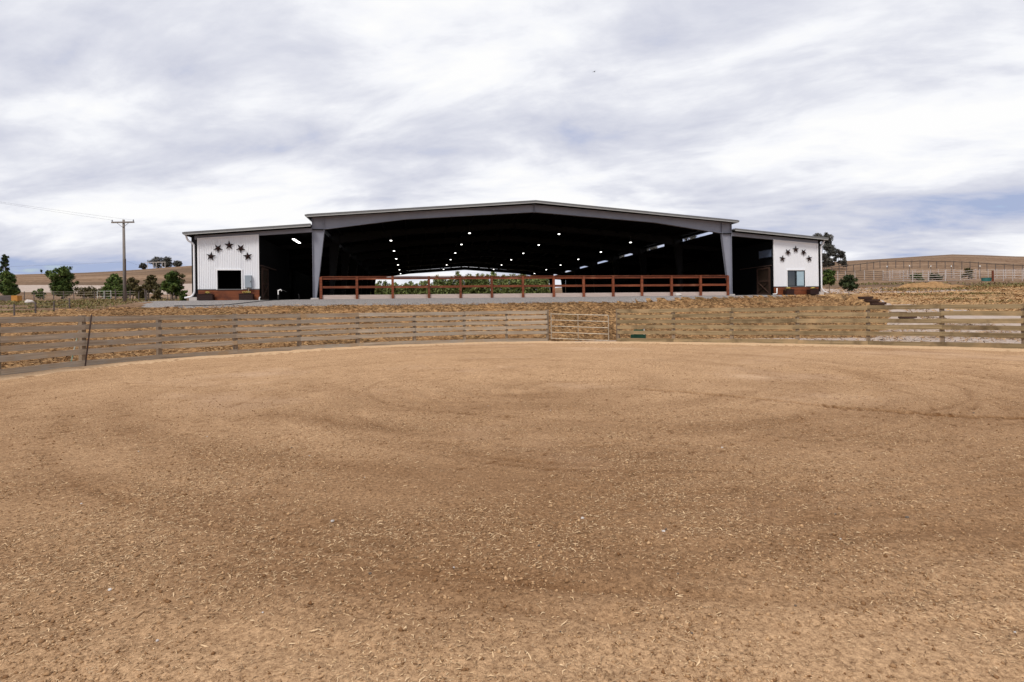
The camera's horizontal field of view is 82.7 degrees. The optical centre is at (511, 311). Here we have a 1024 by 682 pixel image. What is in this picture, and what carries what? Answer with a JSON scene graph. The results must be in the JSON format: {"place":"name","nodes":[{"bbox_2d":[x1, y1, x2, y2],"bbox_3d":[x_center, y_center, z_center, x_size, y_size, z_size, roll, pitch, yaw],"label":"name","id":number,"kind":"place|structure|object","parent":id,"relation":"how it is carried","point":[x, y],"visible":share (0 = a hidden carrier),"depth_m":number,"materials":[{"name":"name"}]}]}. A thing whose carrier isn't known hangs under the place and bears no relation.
{"place":"outdoors","nodes":[
{"label":"outdoors","id":0,"kind":"place"},
{"bbox_2d":[0,295,891,368],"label":"bank","id":1,"kind":"structure","parent":0,"point":[851,300],"depth_m":32.35,"materials":[{"name":"soil"}]},
{"bbox_2d":[13,298,69,315],"bbox_3d":[-25.294,-0.188,30.867,0.982,1.166,4.264,-1,0,17],"label":"wire fence","id":2,"kind":"object","parent":1,"relation":"on","point":[35,305],"visible":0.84,"depth_m":30.52,"materials":[{"name":"grey"}]},
{"bbox_2d":[1,295,1020,368],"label":"dry straw","id":3,"kind":"object","parent":1,"relation":"on","point":[791,297],"visible":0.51,"depth_m":31.02,"materials":[{"name":"beige plant"}]},
{"bbox_2d":[858,296,872,298],"bbox_3d":[22.770,-0.915,37.460,0.860,0.145,0.260,-1,0,0],"label":"timber step","id":4,"kind":"object","parent":1,"relation":"on","point":[865,297],"visible":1,"depth_m":37.33,"materials":[{"name":"brown wood"}]},
{"bbox_2d":[864,299,879,301],"bbox_3d":[22.573,-0.713,36.458,0.860,0.145,0.260,-1,0,-1],"label":"timber step","id":5,"kind":"object","parent":1,"relation":"on","point":[870,300],"visible":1,"depth_m":36.33,"materials":[{"name":"brown wood"}]},
{"bbox_2d":[870,302,886,304],"bbox_3d":[22.324,-0.509,35.461,0.860,0.145,0.260,-1,0,1],"label":"timber step","id":6,"kind":"object","parent":1,"relation":"on","point":[877,303],"visible":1,"depth_m":35.33,"materials":[{"name":"brown wood"}]},
{"bbox_2d":[0,341,1023,681],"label":"arena floor","id":7,"kind":"structure","parent":0,"point":[800,361],"depth_m":4.70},
{"bbox_2d":[84,314,91,365],"bbox_3d":[-13.547,0.929,18.600,0.039,1.688,0.344,-1,0,3],"label":"steel stake","id":8,"kind":"object","parent":7,"relation":"on","point":[88,340],"visible":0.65,"depth_m":18.58,"materials":[{"name":"grey metal"}]},
{"bbox_2d":[0,412,1015,641],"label":"pebbles","id":9,"kind":"object","parent":7,"relation":"on","point":[369,573],"visible":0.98,"depth_m":4.00,"materials":[{"name":"beige stone"}]},
{"bbox_2d":[0,353,1023,681],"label":"wood fibres","id":10,"kind":"object","parent":7,"relation":"on","point":[162,545],"visible":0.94,"depth_m":4.27,"materials":[{"name":"beige wood"}]},
{"bbox_2d":[0,363,1023,681],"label":"dirt clods","id":11,"kind":"object","parent":7,"relation":"on","point":[660,617],"visible":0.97,"depth_m":3.98,"materials":[{"name":"brown soil"}]},
{"bbox_2d":[0,254,1023,310],"bbox_3d":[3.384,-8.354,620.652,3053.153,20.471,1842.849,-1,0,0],"label":"ground","id":12,"kind":"structure","parent":0,"point":[100,278],"depth_m":120.17,"materials":[{"name":"brown soil"}]},
{"bbox_2d":[0,270,19,294],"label":"broadleaf tree","id":13,"kind":"object","parent":12,"relation":"on","point":[7,283],"visible":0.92,"depth_m":65.76,"materials":[{"name":"green plant"}]},
{"bbox_2d":[0,254,20,294],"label":"conifer","id":14,"kind":"object","parent":12,"relation":"on","point":[4,258],"visible":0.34,"depth_m":77.87,"materials":[{"name":"green plant"}]},
{"bbox_2d":[0,295,21,301],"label":"timber bin","id":15,"kind":"object","parent":12,"relation":"on","point":[11,297],"visible":0.63,"depth_m":55.76,"materials":[{"name":"orange wood"}]},
{"bbox_2d":[31,288,45,299],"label":"shrub","id":16,"kind":"object","parent":12,"relation":"on","point":[38,293],"visible":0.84,"depth_m":69.89,"materials":[{"name":"green plant"}]},
{"bbox_2d":[45,266,78,298],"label":"broadleaf tree","id":17,"kind":"object","parent":12,"relation":"on","point":[61,280],"visible":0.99,"depth_m":71.47,"materials":[{"name":"green plant"}]},
{"bbox_2d":[73,286,110,297],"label":"hedge shrub","id":18,"kind":"object","parent":12,"relation":"on","point":[89,291],"visible":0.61,"depth_m":79.28,"materials":[{"name":"green plant"}]},
{"bbox_2d":[24,291,171,299],"bbox_3d":[-45.218,-1.661,63.000,21.195,1.591,0.094,-1,0,17],"label":"wire fence","id":19,"kind":"object","parent":12,"relation":"on","point":[84,294],"visible":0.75,"depth_m":62.97,"materials":[{"name":"grey metal"}]},
{"bbox_2d":[100,284,114,297],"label":"shrub","id":20,"kind":"object","parent":12,"relation":"on","point":[107,287],"visible":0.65,"depth_m":65.85,"materials":[{"name":"green plant"}]},
{"bbox_2d":[104,273,122,297],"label":"broadleaf tree","id":21,"kind":"object","parent":12,"relation":"on","point":[113,280],"visible":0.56,"depth_m":67.67,"materials":[{"name":"green plant"}]},
{"bbox_2d":[111,284,131,298],"bbox_3d":[-42.219,-2.039,62.962,1.748,2.017,1.548,-1,0,0],"label":"shrub","id":22,"kind":"object","parent":12,"relation":"on","point":[120,287],"visible":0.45,"depth_m":62.67,"materials":[{"name":"green plant"}]},
{"bbox_2d":[111,219,133,300],"bbox_3d":[-36.669,-4.694,54.985,2.120,8.029,0.330,-1,0,0],"label":"utility pole","id":23,"kind":"object","parent":12,"relation":"on","point":[123,222],"visible":0.98,"depth_m":54.90,"materials":[{"name":"brown wood"}]},
{"bbox_2d":[126,277,139,298],"bbox_3d":[-41.704,-2.455,64.073,2.076,2.786,1.764,-1,0,0],"label":"broadleaf tree","id":24,"kind":"object","parent":12,"relation":"on","point":[132,282],"visible":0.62,"depth_m":63.69,"materials":[{"name":"green plant"}]},
{"bbox_2d":[133,285,147,298],"bbox_3d":[-38.940,-1.899,61.062,1.293,1.885,1.277,-1,0,0],"label":"shrub","id":25,"kind":"object","parent":12,"relation":"on","point":[141,292],"visible":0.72,"depth_m":60.82,"materials":[{"name":"green plant"}]},
{"bbox_2d":[138,263,146,268],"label":"eucalyptus tree","id":26,"kind":"object","parent":12,"relation":"on","point":[142,265],"visible":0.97,"depth_m":204.36,"materials":[{"name":"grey plant"}]},
{"bbox_2d":[141,274,158,299],"bbox_3d":[-36.098,-2.281,58.103,1.524,2.884,1.794,-1,0,-25],"label":"broadleaf tree","id":27,"kind":"object","parent":12,"relation":"on","point":[150,283],"visible":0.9,"depth_m":57.77,"materials":[{"name":"green plant"}]},
{"bbox_2d":[147,256,163,267],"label":"eucalyptus tree","id":28,"kind":"object","parent":12,"relation":"on","point":[157,261],"visible":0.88,"depth_m":204.40,"materials":[{"name":"grey plant"}]},
{"bbox_2d":[151,284,163,299],"bbox_3d":[-34.175,-1.769,56.122,1.254,1.882,1.526,-1,0,0],"label":"shrub","id":29,"kind":"object","parent":12,"relation":"on","point":[157,294],"visible":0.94,"depth_m":55.81,"materials":[{"name":"green plant"}]},
{"bbox_2d":[161,256,171,267],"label":"eucalyptus tree","id":30,"kind":"object","parent":12,"relation":"on","point":[166,262],"visible":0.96,"depth_m":204.10,"materials":[{"name":"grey plant"}]},
{"bbox_2d":[159,270,182,300],"bbox_3d":[-25.812,-1.735,43.917,1.667,2.841,1.563,-1,0,0],"label":"broadleaf tree","id":31,"kind":"object","parent":12,"relation":"on","point":[170,283],"visible":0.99,"depth_m":43.71,"materials":[{"name":"green plant"}]},
{"bbox_2d":[172,260,182,266],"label":"eucalyptus tree","id":32,"kind":"object","parent":12,"relation":"on","point":[177,263],"visible":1,"depth_m":204.53,"materials":[{"name":"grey plant"}]},
{"bbox_2d":[174,270,185,299],"bbox_3d":[-34.691,-2.645,60.010,1.914,3.355,1.979,-1,0,0],"label":"hedge shrub","id":33,"kind":"object","parent":12,"relation":"on","point":[182,281],"visible":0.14,"depth_m":60.11,"materials":[{"name":"green plant"}]},
{"bbox_2d":[178,290,187,300],"bbox_3d":[-22.908,-0.953,40.496,0.640,1.194,0.591,-1,0,0],"label":"shrub","id":34,"kind":"object","parent":12,"relation":"on","point":[182,294],"visible":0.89,"depth_m":40.42,"materials":[{"name":"green plant"}]},
{"bbox_2d":[0,310,548,374],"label":"board fence","id":35,"kind":"object","parent":12,"relation":"on","point":[81,327],"visible":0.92,"depth_m":23.11,"materials":[{"name":"wood"}]},
{"bbox_2d":[549,314,608,340],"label":"tube gate","id":36,"kind":"structure","parent":35,"relation":"attached to","point":[551,332],"depth_m":29.08,"materials":[{"name":"metal"}]},
{"bbox_2d":[374,280,436,294],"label":"hedge","id":37,"kind":"object","parent":12,"relation":"on","point":[383,291],"visible":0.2,"depth_m":103.58,"materials":[{"name":"green plant"}]},
{"bbox_2d":[142,295,795,307],"bbox_3d":[-0.796,-0.685,37.356,43.721,0.525,6.949,-1,0,-5],"label":"gravel apron","id":38,"kind":"object","parent":12,"relation":"on","point":[326,302],"visible":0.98,"depth_m":35.73,"materials":[{"name":"grey gravel"}]},
{"bbox_2d":[197,294,214,299],"bbox_3d":[-18.606,-0.893,35.329,0.920,0.385,0.425,-1,0,-10],"label":"planter box","id":39,"kind":"object","parent":38,"relation":"on","point":[205,296],"visible":0.94,"depth_m":35.16,"materials":[{"name":"brown wood"}]},
{"bbox_2d":[174,299,277,305],"bbox_3d":[-16.453,-0.533,33.701,5.468,0.359,0.669,-1,0,-27],"label":"garden hose","id":40,"kind":"object","parent":38,"relation":"on","point":[224,304],"visible":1,"depth_m":33.13,"materials":[{"name":"black rubber"}]},
{"bbox_2d":[239,293,253,299],"bbox_3d":[-16.300,-0.925,35.726,0.840,0.385,0.425,-1,0,-10],"label":"planter box","id":41,"kind":"object","parent":38,"relation":"on","point":[246,296],"visible":1,"depth_m":35.55,"materials":[{"name":"brown wood"}]},
{"bbox_2d":[319,275,728,298],"bbox_3d":[1.642,-1.660,38.851,27.810,1.493,0.165,-1,0,-10],"label":"rail fence","id":42,"kind":"object","parent":38,"relation":"on","point":[552,294],"visible":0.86,"depth_m":38.70,"materials":[{"name":"brown wood"}]},
{"bbox_2d":[783,289,793,294],"bbox_3d":[19.965,-1.431,41.958,0.640,0.385,0.425,-1,0,-10],"label":"planter box","id":43,"kind":"object","parent":38,"relation":"on","point":[788,292],"visible":1,"depth_m":41.78,"materials":[{"name":"brown wood"}]},
{"bbox_2d":[432,271,550,293],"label":"hedge","id":44,"kind":"object","parent":12,"relation":"on","point":[478,290],"visible":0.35,"depth_m":104.01,"materials":[{"name":"green plant"}]},
{"bbox_2d":[0,281,1023,313],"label":"grass","id":45,"kind":"structure","parent":12,"relation":"on","point":[101,301],"depth_m":50.62,"materials":[{"name":"brown plant"}]},
{"bbox_2d":[807,289,818,293],"bbox_3d":[21.887,-1.458,42.288,0.740,0.385,0.425,-1,0,-10],"label":"planter box","id":46,"kind":"object","parent":12,"relation":"on","point":[813,291],"visible":1,"depth_m":42.11,"materials":[{"name":"brown wood"}]},
{"bbox_2d":[616,303,1023,348],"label":"board fence","id":47,"kind":"object","parent":12,"relation":"on","point":[942,327],"visible":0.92,"depth_m":24.07,"materials":[{"name":"wood"}]},
{"bbox_2d":[813,232,838,270],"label":"eucalyptus tree","id":48,"kind":"object","parent":12,"relation":"on","point":[829,249],"visible":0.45,"depth_m":116.36,"materials":[{"name":"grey plant"}]},
{"bbox_2d":[831,249,846,267],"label":"eucalyptus tree","id":49,"kind":"object","parent":12,"relation":"on","point":[842,256],"visible":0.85,"depth_m":119.56,"materials":[{"name":"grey plant"}]},
{"bbox_2d":[820,270,881,279],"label":"rail fence","id":50,"kind":"object","parent":12,"relation":"on","point":[864,277],"visible":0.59,"depth_m":94.80,"materials":[{"name":"metal"}]},
{"bbox_2d":[889,270,902,280],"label":"corral panel","id":51,"kind":"object","parent":12,"relation":"on","point":[898,278],"visible":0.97,"depth_m":83.86,"materials":[{"name":"metal"}]},
{"bbox_2d":[903,271,912,281],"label":"corral panel","id":52,"kind":"object","parent":12,"relation":"on","point":[907,276],"visible":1,"depth_m":82.08,"materials":[{"name":"metal"}]},
{"bbox_2d":[910,273,924,279],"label":"shrub","id":53,"kind":"object","parent":12,"relation":"on","point":[918,278],"visible":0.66,"depth_m":86.79,"materials":[{"name":"green plant"}]},
{"bbox_2d":[912,271,928,280],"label":"corral panel","id":54,"kind":"object","parent":12,"relation":"on","point":[921,274],"visible":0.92,"depth_m":80.47,"materials":[{"name":"metal"}]},
{"bbox_2d":[822,260,1023,272],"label":"rail fence","id":55,"kind":"object","parent":12,"relation":"on","point":[911,261],"visible":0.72,"depth_m":112.25,"materials":[{"name":"brown metal"}]},
{"bbox_2d":[897,281,956,287],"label":"soil pile","id":56,"kind":"object","parent":12,"relation":"on","point":[933,284],"visible":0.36,"depth_m":65.25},
{"bbox_2d":[929,273,944,279],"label":"shrub","id":57,"kind":"object","parent":12,"relation":"on","point":[930,278],"visible":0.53,"depth_m":87.69,"materials":[{"name":"green plant"}]},
{"bbox_2d":[929,271,945,280],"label":"corral panel","id":58,"kind":"object","parent":12,"relation":"on","point":[939,276],"visible":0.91,"depth_m":80.79,"materials":[{"name":"metal"}]},
{"bbox_2d":[945,270,960,280],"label":"corral panel","id":59,"kind":"object","parent":12,"relation":"on","point":[954,271],"visible":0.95,"depth_m":81.86,"materials":[{"name":"metal"}]},
{"bbox_2d":[892,268,1023,278],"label":"pipe fence","id":60,"kind":"object","parent":12,"relation":"on","point":[988,275],"visible":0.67,"depth_m":93.84,"materials":[{"name":"metal"}]},
{"bbox_2d":[961,268,973,278],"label":"shrub","id":61,"kind":"object","parent":12,"relation":"on","point":[969,274],"visible":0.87,"depth_m":89.84,"materials":[{"name":"green plant"}]},
{"bbox_2d":[961,269,975,279],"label":"corral panel","id":62,"kind":"object","parent":12,"relation":"on","point":[967,275],"visible":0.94,"depth_m":83.46,"materials":[{"name":"metal"}]},
{"bbox_2d":[981,278,991,280],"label":"water trough","id":63,"kind":"object","parent":12,"relation":"on","point":[986,279],"visible":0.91,"depth_m":79.61,"materials":[{"name":"teal plastic"}]},
{"bbox_2d":[994,270,1023,280],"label":"pipe fence","id":64,"kind":"object","parent":12,"relation":"on","point":[1012,275],"visible":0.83,"depth_m":79.06,"materials":[{"name":"metal"}]},
{"bbox_2d":[0,0,1023,287],"label":"sky","id":65,"kind":"structure","parent":0,"point":[887,129],"materials":[{"name":"white"}]},
{"bbox_2d":[18,284,1020,343],"bbox_3d":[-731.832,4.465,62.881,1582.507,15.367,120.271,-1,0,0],"label":"dirt path","id":66,"kind":"structure","parent":0,"point":[46,288],"depth_m":31.35,"materials":[{"name":"beige soil"}]},
{"bbox_2d":[631,330,645,337],"bbox_3d":[6.368,1.219,29.300,0.720,0.720,0.400,-1,0,20],"label":"valve box","id":67,"kind":"object","parent":66,"relation":"on","point":[638,335],"visible":0.44,"depth_m":29.14,"materials":[{"name":"green plastic"}]},
{"bbox_2d":[819,286,1023,310],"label":"straw slope","id":68,"kind":"structure","parent":0,"point":[839,296],"depth_m":49.86,"materials":[{"name":"beige plant"}]},
{"bbox_2d":[822,269,835,292],"bbox_3d":[23.635,-2.128,43.500,1.156,2.225,1.025,-1,0,22],"label":"young tree","id":69,"kind":"object","parent":68,"relation":"on","point":[828,277],"visible":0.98,"depth_m":43.35,"materials":[{"name":"green plant"}]},
{"bbox_2d":[839,274,858,295],"bbox_3d":[24.344,-1.577,42.098,1.276,2.384,1.322,-1,0,25],"label":"young tree","id":70,"kind":"object","parent":68,"relation":"on","point":[847,281],"visible":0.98,"depth_m":41.80,"materials":[{"name":"green plant"}]},
{"bbox_2d":[822,284,1023,311],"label":"dry straw","id":71,"kind":"object","parent":68,"relation":"on","point":[1006,294],"visible":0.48,"depth_m":51.98,"materials":[{"name":"beige plant"}]},
{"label":"barn floor","id":72,"kind":"structure","parent":0,"visible":0},
{"bbox_2d":[182,200,828,300],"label":"riding arena barn","id":73,"kind":"structure","parent":72,"relation":"on","point":[432,238],"depth_m":45.59,"materials":[{"name":"grey metal"}]},
{"bbox_2d":[213,245,222,251],"bbox_3d":[-18.063,-3.921,35.666,0.571,0.543,0.110,-37,6,-8],"label":"barn star","id":74,"kind":"object","parent":73,"relation":"attached to","point":[217,248],"visible":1,"depth_m":35.69,"materials":[{"name":"metal"}]},
{"bbox_2d":[245,275,251,292],"bbox_3d":[-16.270,-1.553,35.915,0.400,1.380,0.205,-1,0,-10],"label":"electrical box","id":75,"kind":"object","parent":73,"relation":"attached to","point":[248,281],"visible":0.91,"depth_m":35.84,"materials":[{"name":"grey metal"}]},
{"bbox_2d":[245,276,250,286],"bbox_3d":[-16.262,-1.863,35.844,0.370,0.720,0.022,-1,0,-10],"label":"door","id":76,"kind":"structure","parent":75,"relation":"in","point":[247,278],"depth_m":35.83,"materials":[{"name":"grey metal"}]},
{"bbox_2d":[261,267,268,299],"bbox_3d":[-15.831,-1.789,37.313,0.127,2.020,1.600,-1,0,-10],"label":"barn door","id":77,"kind":"structure","parent":73,"relation":"in","point":[264,271],"depth_m":37.18,"materials":[{"name":"brown wood"}]},
{"bbox_2d":[757,267,770,294],"bbox_3d":[18.692,-2.271,43.244,0.127,2.020,1.600,-1,0,-10],"label":"barn door","id":78,"kind":"structure","parent":73,"relation":"in","point":[763,274],"depth_m":43.14,"materials":[{"name":"brown wood"}]},
{"bbox_2d":[758,249,772,258],"bbox_3d":[18.744,-4.272,43.035,0.065,0.620,1.650,-1,0,-10],"label":"side window","id":79,"kind":"structure","parent":73,"relation":"in","point":[768,253],"depth_m":42.99,"materials":[{"name":"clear glass"}]},
{"bbox_2d":[787,270,804,285],"bbox_3d":[20.707,-2.434,42.430,1.410,1.170,0.080,-1,0,-10],"label":"window","id":80,"kind":"structure","parent":73,"relation":"in","point":[795,277],"depth_m":42.42,"materials":[{"name":"blue"}]}
]}

